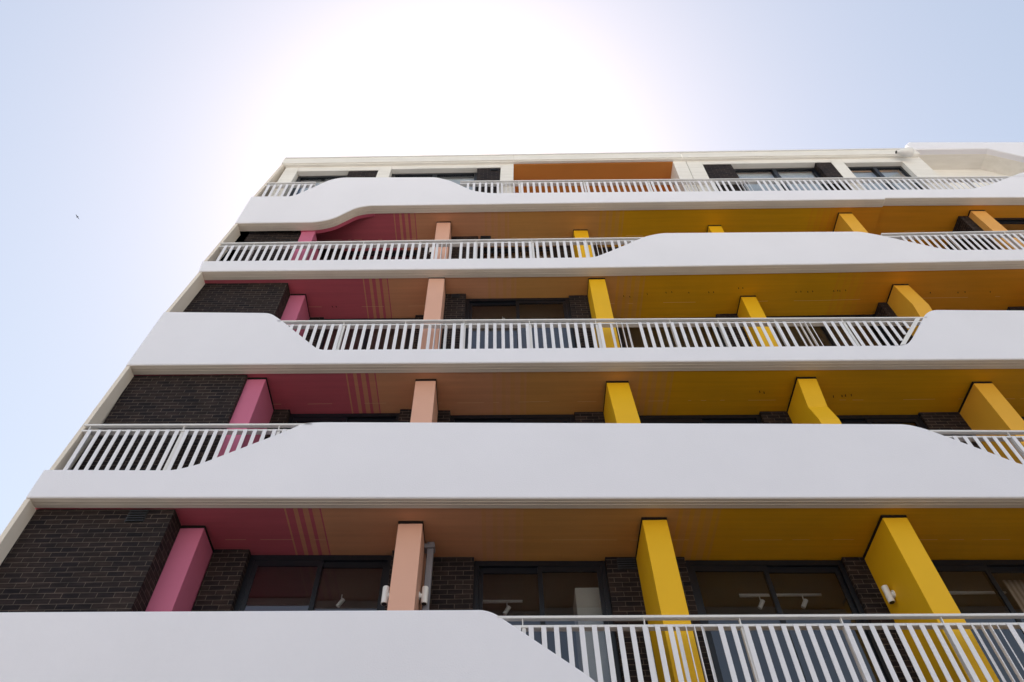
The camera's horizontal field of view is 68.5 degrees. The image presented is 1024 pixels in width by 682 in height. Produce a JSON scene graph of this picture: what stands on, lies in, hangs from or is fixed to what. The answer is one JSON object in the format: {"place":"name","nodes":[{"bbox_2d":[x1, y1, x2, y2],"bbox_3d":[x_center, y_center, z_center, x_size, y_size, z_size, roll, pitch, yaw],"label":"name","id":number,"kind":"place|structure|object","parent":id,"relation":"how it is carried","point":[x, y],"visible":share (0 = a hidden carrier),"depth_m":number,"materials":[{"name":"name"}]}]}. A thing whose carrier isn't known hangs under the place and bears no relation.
{"place":"outdoors","nodes":[
{"label":"outdoors","id":0,"kind":"place"},
{"bbox_2d":[0,0,1023,534],"label":"sky","id":1,"kind":"structure","parent":0,"point":[154,124],"materials":[{"name":"blue"}]},
{"label":"ground","id":2,"kind":"structure","parent":0,"visible":0},
{"bbox_2d":[0,142,1023,681],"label":"apartment building","id":3,"kind":"structure","parent":2,"relation":"on","point":[610,478],"depth_m":11.55,"materials":[{"name":"beige concrete"}]},
{"bbox_2d":[63,423,311,469],"bbox_3d":[-4.760,1.664,10.988,3.460,1.282,0.100,-1,-54,-1],"label":"balcony railing","id":4,"kind":"object","parent":3,"relation":"attached to","point":[183,433],"visible":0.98,"depth_m":11.21,"materials":[{"name":"metal"}]},
{"bbox_2d":[262,182,315,195],"bbox_3d":[-5.429,-3.552,18.101,1.220,1.106,0.100,-1,-54,-1],"label":"balcony railing","id":5,"kind":"object","parent":3,"relation":"attached to","point":[286,185],"visible":0.98,"depth_m":18.40,"materials":[{"name":"metal"}]},
{"bbox_2d":[234,555,391,610],"bbox_3d":[-2.741,4.077,9.761,2.070,3.136,0.090,-1,-54,-1],"label":"window","id":6,"kind":"structure","parent":3,"relation":"in","point":[383,562],"depth_m":10.89,"materials":[{"name":"black metal"}]},
{"bbox_2d":[289,175,346,195],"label":"window","id":7,"kind":"structure","parent":3,"relation":"in","point":[300,178],"depth_m":19.32,"materials":[{"name":"black glass"}]},
{"bbox_2d":[336,594,344,607],"bbox_3d":[-2.590,3.935,11.385,0.136,0.214,0.066,-12,-54,7],"label":"track light","id":8,"kind":"object","parent":3,"relation":"attached to","point":[340,603],"visible":1,"depth_m":11.34,"materials":[{"name":"white metal"}]},
{"bbox_2d":[286,413,399,428],"bbox_3d":[-2.917,2.127,12.251,1.940,2.740,0.090,-1,-54,-1],"label":"window","id":9,"kind":"structure","parent":3,"relation":"in","point":[352,417],"depth_m":13.26,"materials":[{"name":"black glass"}]},
{"bbox_2d":[315,318,414,349],"bbox_3d":[-2.965,0.396,14.731,1.920,2.830,0.090,-1,-54,-1],"label":"window","id":10,"kind":"structure","parent":3,"relation":"in","point":[367,330],"depth_m":15.45,"materials":[{"name":"black glass"}]},
{"bbox_2d":[341,250,417,259],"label":"window","id":11,"kind":"structure","parent":3,"relation":"in","point":[387,251],"depth_m":18.11,"materials":[{"name":"black metal"}]},
{"bbox_2d":[381,585,389,605],"bbox_3d":[-1.633,3.312,9.787,0.118,0.254,0.109,-1,-54,-1],"label":"wall light","id":12,"kind":"object","parent":3,"relation":"attached to","point":[385,596],"visible":0.81,"depth_m":9.75,"materials":[{"name":"white plastic"}]},
{"bbox_2d":[419,586,428,605],"bbox_3d":[-1.177,3.392,10.018,0.118,0.254,0.109,-1,-54,-1],"label":"wall light","id":13,"kind":"object","parent":3,"relation":"attached to","point":[423,595],"visible":1,"depth_m":9.98,"materials":[{"name":"white plastic"}]},
{"bbox_2d":[216,237,643,260],"bbox_3d":[-1.672,-1.818,15.753,9.060,1.186,0.100,-1,-54,-1],"label":"balcony railing","id":14,"kind":"object","parent":3,"relation":"attached to","point":[399,244],"visible":1,"depth_m":15.98,"materials":[{"name":"metal"}]},
{"bbox_2d":[392,173,476,190],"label":"window","id":15,"kind":"structure","parent":3,"relation":"in","point":[436,175],"depth_m":19.47,"materials":[{"name":"black metal"}]},
{"bbox_2d":[483,600,522,615],"bbox_3d":[-0.161,4.085,11.529,0.650,0.252,0.085,-1,-54,-1],"label":"track light","id":16,"kind":"object","parent":3,"relation":"attached to","point":[507,609],"visible":0.95,"depth_m":11.59,"materials":[{"name":"white metal"}]},
{"bbox_2d":[450,414,574,422],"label":"window","id":17,"kind":"structure","parent":3,"relation":"in","point":[559,418],"depth_m":13.34,"materials":[{"name":"black metal"}]},
{"bbox_2d":[478,246,557,258],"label":"window","id":18,"kind":"structure","parent":3,"relation":"in","point":[555,255],"depth_m":18.18,"materials":[{"name":"black metal"}]},
{"bbox_2d":[465,298,575,348],"bbox_3d":[0.141,-0.010,14.505,2.130,2.860,0.090,-1,-54,-1],"label":"window","id":19,"kind":"structure","parent":3,"relation":"in","point":[491,302],"depth_m":15.52,"materials":[{"name":"black metal"}]},
{"bbox_2d":[473,561,621,681],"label":"window","id":20,"kind":"structure","parent":3,"relation":"in","point":[481,568],"depth_m":10.95,"materials":[{"name":"black metal"}]},
{"bbox_2d":[280,317,926,349],"bbox_3d":[1.691,-0.028,13.326,11.910,1.226,0.100,-1,-54,-1],"label":"balcony railing","id":21,"kind":"object","parent":3,"relation":"attached to","point":[844,323],"visible":1,"depth_m":13.56,"materials":[{"name":"metal"}]},
{"bbox_2d":[599,247,618,254],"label":"window","id":22,"kind":"structure","parent":3,"relation":"in","point":[609,249],"depth_m":18.29,"materials":[{"name":"black metal"}]},
{"bbox_2d":[615,317,726,347],"bbox_3d":[3.274,0.407,14.898,2.200,2.936,0.090,-1,-54,-1],"label":"window","id":23,"kind":"structure","parent":3,"relation":"in","point":[619,328],"depth_m":15.57,"materials":[{"name":"black metal"}]},
{"bbox_2d":[640,415,762,423],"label":"window","id":24,"kind":"structure","parent":3,"relation":"in","point":[695,419],"depth_m":13.41,"materials":[{"name":"black glass"}]},
{"bbox_2d":[460,176,1011,192],"bbox_3d":[5.952,-3.724,18.390,14.450,1.104,0.100,-1,-54,-1],"label":"balcony railing","id":25,"kind":"object","parent":3,"relation":"attached to","point":[842,181],"visible":0.98,"depth_m":18.60,"materials":[{"name":"metal"}]},
{"bbox_2d":[497,613,1023,681],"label":"balcony railing","id":26,"kind":"object","parent":3,"relation":"attached to","point":[845,628],"visible":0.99,"depth_m":8.58,"materials":[{"name":"metal"}]},
{"bbox_2d":[739,593,821,609],"bbox_3d":[4.115,3.963,11.462,1.260,0.252,0.085,-1,-54,-1],"label":"track light","id":27,"kind":"object","parent":3,"relation":"attached to","point":[762,602],"visible":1,"depth_m":11.52,"materials":[{"name":"white metal"}]},
{"bbox_2d":[734,168,832,190],"bbox_3d":[6.890,-3.885,19.004,2.250,2.260,0.100,-1,-54,-1],"label":"window","id":28,"kind":"structure","parent":3,"relation":"in","point":[774,171],"depth_m":19.81,"materials":[{"name":"black metal"}]},
{"bbox_2d":[685,560,893,681],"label":"window","id":29,"kind":"structure","parent":3,"relation":"in","point":[767,567],"depth_m":10.93,"materials":[{"name":"black metal"}]},
{"bbox_2d":[766,314,894,345],"bbox_3d":[6.598,0.365,14.971,2.450,3.013,0.090,-1,-54,-1],"label":"window","id":30,"kind":"structure","parent":3,"relation":"in","point":[880,328],"depth_m":16.04,"materials":[{"name":"black metal"}]},
{"bbox_2d":[836,415,927,429],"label":"window","id":31,"kind":"structure","parent":3,"relation":"in","point":[845,419],"depth_m":13.46,"materials":[{"name":"black glass"}]},
{"bbox_2d":[848,166,922,189],"bbox_3d":[9.549,-3.958,19.064,1.570,2.180,0.100,-1,-54,-1],"label":"window","id":32,"kind":"structure","parent":3,"relation":"in","point":[876,170],"depth_m":19.83,"materials":[{"name":"black metal"}]},
{"bbox_2d":[881,585,895,603],"bbox_3d":[5.122,3.442,10.216,0.118,0.254,0.109,-1,-54,-1],"label":"wall light","id":33,"kind":"object","parent":3,"relation":"attached to","point":[890,596],"visible":1,"depth_m":10.19,"materials":[{"name":"white plastic"}]},
{"bbox_2d":[895,147,913,156],"bbox_3d":[10.321,-5.000,19.873,0.415,0.350,0.270,-1,-54,-1],"label":"roof floodlight","id":34,"kind":"object","parent":3,"relation":"attached to","point":[907,152],"visible":1,"depth_m":19.76,"materials":[{"name":"white plastic"}]},
{"bbox_2d":[881,230,1023,249],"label":"balcony railing","id":35,"kind":"object","parent":3,"relation":"attached to","point":[1008,236],"visible":0.99,"depth_m":16.37,"materials":[{"name":"metal"}]},
{"bbox_2d":[929,430,1023,464],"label":"balcony railing","id":36,"kind":"object","parent":3,"relation":"attached to","point":[1015,441],"visible":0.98,"depth_m":11.29,"materials":[{"name":"metal"}]},
{"bbox_2d":[931,560,1023,638],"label":"window","id":37,"kind":"structure","parent":3,"relation":"in","point":[987,567],"depth_m":11.00,"materials":[{"name":"black metal"}]},
{"bbox_2d":[949,591,1006,594],"bbox_3d":[6.963,3.853,11.524,1.200,0.043,0.030,-1,-54,-1],"label":"track light","id":38,"kind":"object","parent":3,"relation":"attached to","point":[969,592],"visible":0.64,"depth_m":11.51,"materials":[{"name":"white metal"}]},
{"bbox_2d":[994,218,1023,223],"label":"window","id":39,"kind":"structure","parent":3,"relation":"in","point":[1000,220],"depth_m":18.20,"materials":[{"name":"black metal"}]}
]}

